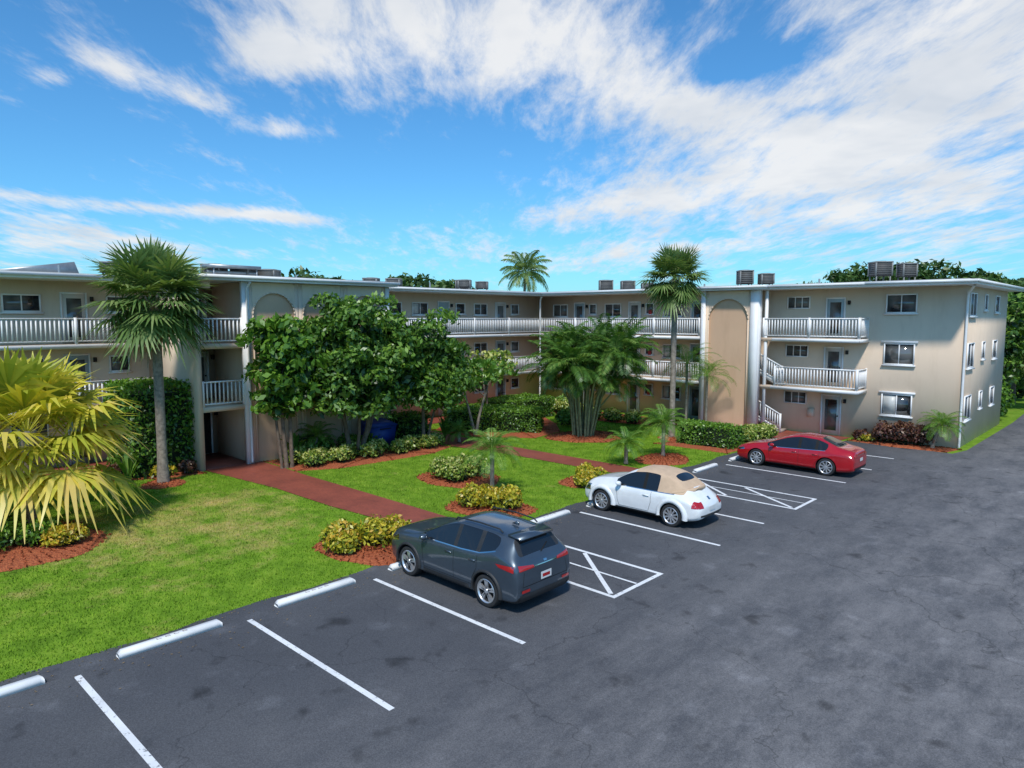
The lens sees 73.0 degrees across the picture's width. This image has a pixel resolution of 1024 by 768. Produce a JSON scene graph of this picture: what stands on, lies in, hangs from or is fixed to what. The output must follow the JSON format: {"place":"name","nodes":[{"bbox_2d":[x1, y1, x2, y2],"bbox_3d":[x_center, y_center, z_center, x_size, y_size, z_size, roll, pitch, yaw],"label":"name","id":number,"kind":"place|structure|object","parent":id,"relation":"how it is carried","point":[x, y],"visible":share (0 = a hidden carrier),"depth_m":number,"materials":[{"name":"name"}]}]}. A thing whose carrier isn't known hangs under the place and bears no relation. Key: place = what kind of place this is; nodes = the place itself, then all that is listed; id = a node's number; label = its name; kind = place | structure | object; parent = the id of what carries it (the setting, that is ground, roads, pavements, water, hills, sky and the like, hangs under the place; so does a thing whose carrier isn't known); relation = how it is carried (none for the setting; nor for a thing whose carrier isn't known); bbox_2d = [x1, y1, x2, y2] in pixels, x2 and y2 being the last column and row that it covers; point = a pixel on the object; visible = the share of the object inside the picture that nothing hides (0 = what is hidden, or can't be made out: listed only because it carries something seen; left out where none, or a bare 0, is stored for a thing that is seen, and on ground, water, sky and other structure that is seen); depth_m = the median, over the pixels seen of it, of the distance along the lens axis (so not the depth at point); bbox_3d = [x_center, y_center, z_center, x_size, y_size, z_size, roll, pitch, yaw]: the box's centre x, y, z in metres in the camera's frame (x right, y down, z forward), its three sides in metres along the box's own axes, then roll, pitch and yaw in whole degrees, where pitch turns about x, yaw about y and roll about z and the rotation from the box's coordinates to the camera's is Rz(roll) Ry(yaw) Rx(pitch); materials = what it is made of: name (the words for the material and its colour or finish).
{"place":"outdoors","nodes":[
{"label":"outdoors","id":0,"kind":"place"},
{"bbox_2d":[0,262,78,272],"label":"solar panel","id":1,"kind":"object","parent":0,"point":[69,267],"visible":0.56,"depth_m":29.14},
{"bbox_2d":[6,416,850,522],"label":"brick path","id":2,"kind":"structure","parent":0,"point":[323,491],"depth_m":26.30,"materials":[{"name":"brick"}]},
{"bbox_2d":[445,418,474,441],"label":"pygmy date palm","id":3,"kind":"object","parent":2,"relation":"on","point":[458,428],"visible":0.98,"depth_m":34.41,"materials":[{"name":"green plant"}]},
{"bbox_2d":[0,414,1023,767],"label":"asphalt car park","id":4,"kind":"structure","parent":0,"point":[870,614],"depth_m":12.65,"materials":[{"name":"asphalt"}]},
{"bbox_2d":[0,675,44,697],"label":"wheel stop","id":5,"kind":"object","parent":4,"relation":"on","point":[21,685],"visible":1,"depth_m":11.56,"materials":[{"name":"paint"}]},
{"bbox_2d":[116,619,222,659],"bbox_3d":[-6.559,4.886,13.349,0.200,0.125,1.900,5,7,43],"label":"wheel stop","id":6,"kind":"object","parent":4,"relation":"on","point":[141,647],"visible":1,"depth_m":13.24,"materials":[{"name":"paint"}]},
{"bbox_2d":[274,577,355,607],"bbox_3d":[-4.401,4.672,15.600,0.200,0.125,1.950,5,7,43],"label":"wheel stop","id":7,"kind":"object","parent":4,"relation":"on","point":[307,594],"visible":1,"depth_m":15.49,"materials":[{"name":"paint"}]},
{"bbox_2d":[392,507,569,607],"bbox_3d":[-0.882,3.797,16.370,4.479,1.720,2.160,5,7,43],"label":"suv car","id":8,"kind":"object","parent":4,"relation":"on","point":[492,558],"visible":1,"depth_m":15.20,"materials":[{"name":"grey paint"}]},
{"bbox_2d":[74,455,893,767],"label":"parking line markings","id":9,"kind":"object","parent":4,"relation":"on","point":[122,727],"visible":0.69,"depth_m":13.82,"materials":[{"name":"paint"}]},
{"bbox_2d":[530,509,570,523],"bbox_3d":[1.156,4.120,21.397,0.200,0.125,1.850,5,7,43],"label":"wheel stop","id":10,"kind":"object","parent":4,"relation":"on","point":[546,518],"visible":0.91,"depth_m":21.38,"materials":[{"name":"paint"}]},
{"bbox_2d":[585,465,720,526],"bbox_3d":[4.419,3.345,22.049,4.302,1.544,2.040,5,7,43],"label":"convertible car","id":11,"kind":"object","parent":4,"relation":"on","point":[671,496],"visible":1,"depth_m":21.11,"materials":[{"name":"white paint"}]},
{"bbox_2d":[737,432,866,475],"bbox_3d":[11.946,2.732,28.827,4.875,1.478,2.120,5,7,43],"label":"sedan car","id":12,"kind":"object","parent":4,"relation":"on","point":[825,455],"visible":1,"depth_m":27.85,"materials":[{"name":"red paint"}]},
{"bbox_2d":[0,388,1023,681],"bbox_3d":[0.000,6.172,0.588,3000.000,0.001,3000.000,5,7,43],"label":"lawn","id":13,"kind":"structure","parent":0,"point":[1012,414],"depth_m":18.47,"materials":[{"name":"green plant"}]},
{"bbox_2d":[0,519,111,571],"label":"mulch bed","id":14,"kind":"object","parent":13,"relation":"on","point":[14,556],"visible":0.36,"depth_m":18.18,"materials":[{"name":"wood"}]},
{"bbox_2d":[0,517,22,550],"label":"dwarf shrub","id":15,"kind":"object","parent":14,"relation":"on","point":[5,537],"visible":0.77,"depth_m":18.36,"materials":[{"name":"green plant"}]},
{"bbox_2d":[8,516,62,547],"bbox_3d":[-12.917,4.008,18.907,1.405,0.780,1.232,3,6,26],"label":"dwarf shrub","id":16,"kind":"object","parent":14,"relation":"on","point":[30,532],"visible":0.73,"depth_m":18.53,"materials":[{"name":"green plant"}]},
{"bbox_2d":[40,522,89,546],"bbox_3d":[-12.162,4.125,18.845,1.035,0.673,1.250,5,7,43],"label":"dwarf shrub","id":17,"kind":"object","parent":14,"relation":"on","point":[62,534],"visible":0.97,"depth_m":18.65,"materials":[{"name":"yellow plant"}]},
{"bbox_2d":[0,345,159,547],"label":"fan palm","id":18,"kind":"object","parent":14,"relation":"on","point":[33,389],"visible":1,"depth_m":19.38,"materials":[{"name":"yellow plant"}]},
{"bbox_2d":[104,451,139,478],"bbox_3d":[-14.563,3.095,26.022,1.403,1.203,1.189,-3,6,-32],"label":"bird of paradise plant","id":19,"kind":"object","parent":13,"relation":"on","point":[127,463],"visible":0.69,"depth_m":26.14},
{"bbox_2d":[90,469,206,480],"bbox_3d":[-14.764,3.509,27.879,4.028,0.184,3.501,5,7,43],"label":"mulch bed","id":20,"kind":"object","parent":13,"relation":"on","point":[179,474],"visible":0.15,"depth_m":27.35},
{"bbox_2d":[102,376,196,478],"bbox_3d":[-14.699,1.667,28.090,3.258,3.935,2.863,5,7,43],"label":"tall hedge","id":21,"kind":"object","parent":20,"relation":"on","point":[178,426],"visible":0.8,"depth_m":27.27,"materials":[{"name":"green plant"}]},
{"bbox_2d":[177,459,197,473],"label":"croton bush","id":22,"kind":"object","parent":20,"relation":"on","point":[188,466],"visible":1,"depth_m":27.29,"materials":[{"name":"red plant"}]},
{"bbox_2d":[77,235,224,482],"bbox_3d":[-12.987,-0.768,25.530,5.064,9.188,5.231,1,6,12],"label":"sabal palm","id":23,"kind":"object","parent":13,"relation":"on","point":[154,268],"visible":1,"depth_m":24.49,"materials":[{"name":"green plant"}]},
{"bbox_2d":[141,477,185,488],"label":"mulch bed","id":24,"kind":"object","parent":13,"relation":"on","point":[155,484],"visible":0.84,"depth_m":25.58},
{"bbox_2d":[281,265,325,278],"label":"background tree","id":25,"kind":"object","parent":13,"relation":"on","point":[301,273],"visible":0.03,"depth_m":74.30,"materials":[{"name":"green plant"}]},
{"bbox_2d":[312,538,399,565],"bbox_3d":[-3.921,4.364,18.771,3.332,0.231,2.350,5,7,43],"label":"mulch bed","id":26,"kind":"object","parent":13,"relation":"on","point":[372,555],"visible":0.34,"depth_m":17.97,"materials":[{"name":"wood"}]},
{"bbox_2d":[318,518,359,544],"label":"croton bush","id":27,"kind":"object","parent":26,"relation":"on","point":[340,526],"visible":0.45,"depth_m":18.51,"materials":[{"name":"yellow plant"}]},
{"bbox_2d":[322,528,361,554],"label":"croton bush","id":28,"kind":"object","parent":26,"relation":"on","point":[348,542],"visible":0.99,"depth_m":17.98,"materials":[{"name":"yellow plant"}]},
{"bbox_2d":[356,513,404,547],"bbox_3d":[-3.484,3.976,18.859,1.478,0.862,1.686,5,7,43],"label":"croton bush","id":29,"kind":"object","parent":26,"relation":"on","point":[371,531],"visible":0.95,"depth_m":18.50,"materials":[{"name":"yellow plant"}]},
{"bbox_2d":[386,519,411,541],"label":"croton bush","id":30,"kind":"object","parent":26,"relation":"on","point":[397,524],"visible":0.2,"depth_m":18.83,"materials":[{"name":"yellow plant"}]},
{"bbox_2d":[261,444,453,471],"bbox_3d":[-6.591,3.159,31.520,4.043,0.201,8.254,5,7,43],"label":"mulch bed","id":31,"kind":"object","parent":13,"relation":"on","point":[361,460],"visible":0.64,"depth_m":30.04,"materials":[{"name":"wood"}]},
{"bbox_2d":[234,312,327,468],"bbox_3d":[-9.392,0.314,28.475,3.514,6.576,3.826,5,7,43],"label":"umbrella tree","id":32,"kind":"object","parent":31,"relation":"on","point":[284,374],"visible":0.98,"depth_m":27.73,"materials":[{"name":"green plant"}]},
{"bbox_2d":[279,446,306,463],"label":"variegated shrub","id":33,"kind":"object","parent":31,"relation":"on","point":[298,452],"visible":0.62,"depth_m":29.14,"materials":[{"name":"green plant"}]},
{"bbox_2d":[299,448,327,466],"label":"variegated shrub","id":34,"kind":"object","parent":31,"relation":"on","point":[311,458],"visible":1,"depth_m":28.66,"materials":[{"name":"green plant"}]},
{"bbox_2d":[294,421,338,448],"bbox_3d":[-8.692,2.418,30.831,1.993,1.640,2.065,5,7,43],"label":"shrub","id":35,"kind":"object","parent":31,"relation":"on","point":[315,431],"visible":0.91,"depth_m":30.61,"materials":[{"name":"green plant"}]},
{"bbox_2d":[327,444,354,461],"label":"variegated shrub","id":36,"kind":"object","parent":31,"relation":"on","point":[340,453],"visible":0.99,"depth_m":29.50,"materials":[{"name":"green plant"}]},
{"bbox_2d":[295,290,430,456],"bbox_3d":[-6.845,-0.397,30.748,5.383,7.560,6.495,5,7,43],"label":"mango tree","id":37,"kind":"object","parent":31,"relation":"on","point":[360,376],"visible":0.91,"depth_m":29.32,"materials":[{"name":"green plant"}]},
{"bbox_2d":[359,440,384,457],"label":"variegated shrub","id":38,"kind":"object","parent":31,"relation":"on","point":[370,449],"visible":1,"depth_m":30.49,"materials":[{"name":"green plant"}]},
{"bbox_2d":[361,418,397,445],"bbox_3d":[-6.417,2.385,33.179,1.300,1.320,1.380,5,7,43],"label":"recycling bin","id":39,"kind":"object","parent":31,"relation":"on","point":[385,428],"visible":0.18,"depth_m":32.88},
{"bbox_2d":[388,437,415,453],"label":"variegated shrub","id":40,"kind":"object","parent":31,"relation":"on","point":[400,446],"visible":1,"depth_m":31.43,"materials":[{"name":"green plant"}]},
{"bbox_2d":[386,410,430,438],"bbox_3d":[-5.087,2.154,34.198,2.162,1.785,1.547,4,7,37],"label":"box hedge","id":41,"kind":"object","parent":31,"relation":"on","point":[409,422],"visible":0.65,"depth_m":33.78,"materials":[{"name":"green plant"}]},
{"bbox_2d":[402,434,422,449],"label":"variegated shrub","id":42,"kind":"object","parent":31,"relation":"on","point":[415,440],"visible":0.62,"depth_m":32.22,"materials":[{"name":"green plant"}]},
{"bbox_2d":[417,434,439,448],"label":"variegated shrub","id":43,"kind":"object","parent":31,"relation":"on","point":[429,441],"visible":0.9,"depth_m":32.57,"materials":[{"name":"green plant"}]},
{"bbox_2d":[387,307,481,446],"bbox_3d":[-3.940,-0.246,32.954,5.170,6.841,4.182,-2,6,-20],"label":"mango tree","id":44,"kind":"object","parent":31,"relation":"on","point":[444,383],"visible":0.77,"depth_m":32.02,"materials":[{"name":"green plant"}]},
{"bbox_2d":[388,272,445,287],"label":"background tree","id":45,"kind":"object","parent":13,"relation":"on","point":[411,281],"visible":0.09,"depth_m":74.48,"materials":[{"name":"green plant"}]},
{"bbox_2d":[428,279,474,288],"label":"background tree","id":46,"kind":"object","parent":13,"relation":"on","point":[450,284],"visible":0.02,"depth_m":73.10,"materials":[{"name":"green plant"}]},
{"bbox_2d":[417,471,500,488],"bbox_3d":[-2.017,3.598,26.765,3.562,0.223,2.860,5,7,43],"label":"mulch bed","id":47,"kind":"object","parent":13,"relation":"on","point":[428,477],"visible":0.56,"depth_m":26.17,"materials":[{"name":"wood"}]},
{"bbox_2d":[427,455,461,477],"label":"variegated shrub","id":48,"kind":"object","parent":47,"relation":"on","point":[437,465],"visible":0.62,"depth_m":26.31,"materials":[{"name":"green plant"}]},
{"bbox_2d":[438,461,471,481],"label":"variegated shrub","id":49,"kind":"object","parent":47,"relation":"on","point":[455,472],"visible":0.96,"depth_m":25.84,"materials":[{"name":"green plant"}]},
{"bbox_2d":[454,453,489,477],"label":"variegated shrub","id":50,"kind":"object","parent":47,"relation":"on","point":[476,468],"visible":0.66,"depth_m":26.41,"materials":[{"name":"green plant"}]},
{"bbox_2d":[445,500,537,516],"bbox_3d":[-0.709,3.986,22.689,3.013,0.226,2.493,5,7,43],"label":"mulch bed","id":51,"kind":"object","parent":13,"relation":"on","point":[456,507],"visible":0.41,"depth_m":22.26,"materials":[{"name":"wood"}]},
{"bbox_2d":[455,481,492,506],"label":"croton bush","id":52,"kind":"object","parent":51,"relation":"on","point":[470,495],"visible":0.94,"depth_m":22.34,"materials":[{"name":"yellow plant"}]},
{"bbox_2d":[480,484,523,509],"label":"croton bush","id":53,"kind":"object","parent":51,"relation":"on","point":[504,496],"visible":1,"depth_m":22.04,"materials":[{"name":"yellow plant"}]},
{"bbox_2d":[458,428,527,488],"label":"pygmy date palm","id":54,"kind":"object","parent":13,"relation":"on","point":[492,442],"visible":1,"depth_m":24.15,"materials":[{"name":"green plant"}]},
{"bbox_2d":[432,417,561,437],"bbox_3d":[0.636,2.305,40.580,7.767,0.188,10.551,5,7,43],"label":"mulch bed","id":55,"kind":"object","parent":13,"relation":"on","point":[550,427],"visible":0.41,"depth_m":37.38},
{"bbox_2d":[462,356,519,434],"bbox_3d":[-1.884,0.635,36.579,3.813,4.400,4.888,5,7,43],"label":"frangipani tree","id":56,"kind":"object","parent":55,"relation":"on","point":[493,371],"visible":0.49,"depth_m":36.48,"materials":[{"name":"green plant"}]},
{"bbox_2d":[442,403,543,432],"bbox_3d":[-0.857,1.889,38.769,5.428,1.421,3.584,1,6,12],"label":"box hedge","id":57,"kind":"object","parent":55,"relation":"on","point":[507,418],"visible":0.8,"depth_m":37.53,"materials":[{"name":"green plant"}]},
{"bbox_2d":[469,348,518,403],"bbox_3d":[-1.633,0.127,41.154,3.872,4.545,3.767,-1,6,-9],"label":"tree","id":58,"kind":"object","parent":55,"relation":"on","point":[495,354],"visible":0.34,"depth_m":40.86,"materials":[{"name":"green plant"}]},
{"bbox_2d":[476,392,554,417],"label":"box hedge","id":59,"kind":"object","parent":55,"relation":"on","point":[521,399],"visible":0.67,"depth_m":42.95,"materials":[{"name":"green plant"}]},
{"bbox_2d":[0,279,1007,471],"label":"walls","id":60,"kind":"structure","parent":13,"relation":"on","point":[935,329],"depth_m":34.62,"materials":[{"name":"beige paint"}]},
{"bbox_2d":[0,318,869,431],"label":"balcony railings","id":61,"kind":"object","parent":60,"relation":"attached to","point":[861,374],"visible":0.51,"depth_m":35.74,"materials":[{"name":"metal"}]},
{"bbox_2d":[0,281,1000,464],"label":"windows doors trim","id":62,"kind":"structure","parent":60,"relation":"attached to","point":[895,404],"depth_m":36.32,"materials":[{"name":"white paint"}]},
{"bbox_2d":[0,270,1023,296],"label":"roof","id":63,"kind":"structure","parent":60,"relation":"on","point":[212,278],"depth_m":33.15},
{"bbox_2d":[202,264,260,275],"bbox_3d":[-14.122,-5.543,34.950,1.000,0.850,2.600,5,7,43],"label":"rooftop duct","id":64,"kind":"object","parent":63,"relation":"on","point":[224,266],"visible":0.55,"depth_m":34.62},
{"bbox_2d":[258,269,280,276],"bbox_3d":[-12.889,-5.680,36.671,0.980,0.795,0.980,0,5,2],"label":"rooftop ac unit","id":65,"kind":"object","parent":63,"relation":"on","point":[269,272],"visible":0.59,"depth_m":36.21,"materials":[{"name":"metal"}]},
{"bbox_2d":[598,280,612,289],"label":"rooftop ac unit","id":66,"kind":"object","parent":63,"relation":"on","point":[605,284],"visible":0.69,"depth_m":49.33,"materials":[{"name":"metal"}]},
{"bbox_2d":[736,270,753,284],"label":"rooftop ac unit","id":67,"kind":"object","parent":63,"relation":"on","point":[744,277],"visible":0.88,"depth_m":41.27,"materials":[{"name":"metal"}]},
{"bbox_2d":[757,273,774,284],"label":"rooftop ac unit","id":68,"kind":"object","parent":63,"relation":"on","point":[766,278],"visible":0.87,"depth_m":41.12,"materials":[{"name":"metal"}]},
{"bbox_2d":[867,261,893,280],"bbox_3d":[20.047,-6.028,37.694,0.930,1.295,0.930,0,5,2],"label":"rooftop ac unit","id":69,"kind":"object","parent":63,"relation":"on","point":[880,268],"visible":0.92,"depth_m":37.27,"materials":[{"name":"metal"}]},
{"bbox_2d":[896,262,918,280],"bbox_3d":[21.395,-5.961,37.519,0.780,1.195,0.780,0,5,2],"label":"rooftop ac unit","id":70,"kind":"object","parent":63,"relation":"on","point":[908,270],"visible":0.91,"depth_m":37.17,"materials":[{"name":"metal"}]},
{"bbox_2d":[498,250,551,291],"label":"coconut palm","id":71,"kind":"object","parent":13,"relation":"on","point":[522,265],"visible":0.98,"depth_m":68.45,"materials":[{"name":"green plant"}]},
{"bbox_2d":[554,407,570,425],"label":"green shrub","id":72,"kind":"object","parent":13,"relation":"on","point":[562,416],"visible":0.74,"depth_m":39.19,"materials":[{"name":"green plant"}]},
{"bbox_2d":[558,476,584,487],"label":"mulch bed","id":73,"kind":"object","parent":13,"relation":"on","point":[567,481],"visible":0.23,"depth_m":25.87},
{"bbox_2d":[573,472,594,486],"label":"croton bush","id":74,"kind":"object","parent":73,"relation":"on","point":[582,479],"visible":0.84,"depth_m":25.27,"materials":[{"name":"yellow plant"}]},
{"bbox_2d":[573,466,607,477],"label":"croton bush","id":75,"kind":"object","parent":73,"relation":"on","point":[595,471],"visible":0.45,"depth_m":26.07,"materials":[{"name":"yellow plant"}]},
{"bbox_2d":[543,430,621,442],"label":"mulch bed","id":76,"kind":"object","parent":13,"relation":"on","point":[597,437],"visible":0.76,"depth_m":35.55,"materials":[{"name":"wood"}]},
{"bbox_2d":[517,313,662,436],"bbox_3d":[3.827,-0.440,36.070,7.244,6.480,7.340,-1,6,-11],"label":"clumping palm","id":77,"kind":"object","parent":13,"relation":"on","point":[577,357],"visible":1,"depth_m":34.70,"materials":[{"name":"plant"}]},
{"bbox_2d":[551,411,687,425],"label":"mulch bed","id":78,"kind":"object","parent":13,"relation":"on","point":[609,421],"visible":0.15,"depth_m":41.35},
{"bbox_2d":[601,407,622,421],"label":"variegated shrub","id":79,"kind":"object","parent":78,"relation":"on","point":[610,414],"visible":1,"depth_m":41.15,"materials":[{"name":"green plant"}]},
{"bbox_2d":[621,409,643,423],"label":"variegated shrub","id":80,"kind":"object","parent":78,"relation":"on","point":[631,417],"visible":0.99,"depth_m":40.30,"materials":[{"name":"green plant"}]},
{"bbox_2d":[603,426,644,463],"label":"pygmy date palm","id":81,"kind":"object","parent":13,"relation":"on","point":[625,438],"visible":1,"depth_m":29.22,"materials":[{"name":"green plant"}]},
{"bbox_2d":[635,452,688,465],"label":"mulch bed","id":82,"kind":"object","parent":13,"relation":"on","point":[668,459],"visible":0.96,"depth_m":30.03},
{"bbox_2d":[637,404,690,455],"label":"pygmy date palm","id":83,"kind":"object","parent":82,"relation":"on","point":[664,418],"visible":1,"depth_m":30.47,"materials":[{"name":"green plant"}]},
{"bbox_2d":[633,242,712,437],"bbox_3d":[8.128,-2.174,35.239,4.195,10.146,4.133,-1,6,-9],"label":"sabal palm","id":84,"kind":"object","parent":13,"relation":"on","point":[673,262],"visible":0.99,"depth_m":34.39,"materials":[{"name":"green plant"}]},
{"bbox_2d":[658,342,721,420],"bbox_3d":[9.720,0.100,38.280,3.498,4.842,3.669,5,7,43],"label":"christmas palm","id":85,"kind":"object","parent":13,"relation":"on","point":[689,356],"visible":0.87,"depth_m":38.01,"materials":[{"name":"green plant"}]},
{"bbox_2d":[680,357,740,420],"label":"christmas palm","id":86,"kind":"object","parent":13,"relation":"on","point":[705,374],"visible":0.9,"depth_m":37.72,"materials":[{"name":"green plant"}]},
{"bbox_2d":[653,437,774,453],"bbox_3d":[10.359,2.839,34.919,4.033,0.185,5.694,5,7,43],"label":"mulch bed","id":87,"kind":"object","parent":13,"relation":"on","point":[699,447],"visible":0.27,"depth_m":33.08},
{"bbox_2d":[676,418,745,448],"bbox_3d":[9.715,2.441,33.837,3.134,1.257,1.735,5,7,43],"label":"box hedge","id":88,"kind":"object","parent":87,"relation":"on","point":[722,435],"visible":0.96,"depth_m":33.26,"materials":[{"name":"green plant"}]},
{"bbox_2d":[741,428,758,442],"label":"variegated shrub","id":89,"kind":"object","parent":87,"relation":"on","point":[749,435],"visible":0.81,"depth_m":33.88,"materials":[{"name":"green plant"}]},
{"bbox_2d":[749,425,772,439],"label":"variegated shrub","id":90,"kind":"object","parent":87,"relation":"on","point":[761,432],"visible":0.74,"depth_m":34.56,"materials":[{"name":"green plant"}]},
{"bbox_2d":[823,261,913,282],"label":"background tree","id":91,"kind":"object","parent":13,"relation":"on","point":[855,275],"visible":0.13,"depth_m":77.71,"materials":[{"name":"green plant"}]},
{"bbox_2d":[847,438,961,452],"bbox_3d":[18.969,2.939,33.767,4.845,0.218,1.541,5,7,43],"label":"mulch bed","id":92,"kind":"object","parent":13,"relation":"on","point":[921,447],"visible":0.84,"depth_m":33.21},
{"bbox_2d":[871,420,893,442],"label":"red croton bush","id":93,"kind":"object","parent":92,"relation":"on","point":[882,431],"visible":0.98,"depth_m":33.89,"materials":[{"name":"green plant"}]},
{"bbox_2d":[889,420,914,444],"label":"red croton bush","id":94,"kind":"object","parent":92,"relation":"on","point":[901,432],"visible":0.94,"depth_m":33.41,"materials":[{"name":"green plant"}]},
{"bbox_2d":[908,424,936,445],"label":"red croton bush","id":95,"kind":"object","parent":92,"relation":"on","point":[920,435],"visible":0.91,"depth_m":32.95,"materials":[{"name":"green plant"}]},
{"bbox_2d":[916,409,964,447],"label":"pygmy date palm","id":96,"kind":"object","parent":92,"relation":"on","point":[943,421],"visible":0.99,"depth_m":32.25,"materials":[{"name":"green plant"}]},
{"bbox_2d":[872,258,964,280],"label":"background tree","id":97,"kind":"object","parent":13,"relation":"on","point":[924,273],"visible":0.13,"depth_m":76.28,"materials":[{"name":"green plant"}]},
{"bbox_2d":[957,268,1021,283],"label":"background tree","id":98,"kind":"object","parent":13,"relation":"on","point":[992,276],"visible":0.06,"depth_m":77.20,"materials":[{"name":"green plant"}]},
{"bbox_2d":[1001,381,1015,408],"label":"background shrub","id":99,"kind":"object","parent":13,"relation":"on","point":[1007,395],"visible":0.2,"depth_m":43.16,"materials":[{"name":"green plant"}]},
{"bbox_2d":[999,278,1023,403],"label":"shade tree","id":100,"kind":"object","parent":13,"relation":"on","point":[1014,282],"visible":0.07,"depth_m":49.86,"materials":[{"name":"green plant"}]},
{"bbox_2d":[1002,292,1023,383],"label":"shade tree","id":101,"kind":"object","parent":13,"relation":"on","point":[1014,340],"visible":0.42,"depth_m":45.41,"materials":[{"name":"green plant"}]},
{"bbox_2d":[1003,375,1023,398],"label":"background shrub","id":102,"kind":"object","parent":13,"relation":"on","point":[1020,392],"visible":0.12,"depth_m":51.70,"materials":[{"name":"green plant"}]},
{"bbox_2d":[0,0,1023,291],"label":"sky","id":103,"kind":"structure","parent":0,"point":[798,141],"materials":[{"name":"blue"}]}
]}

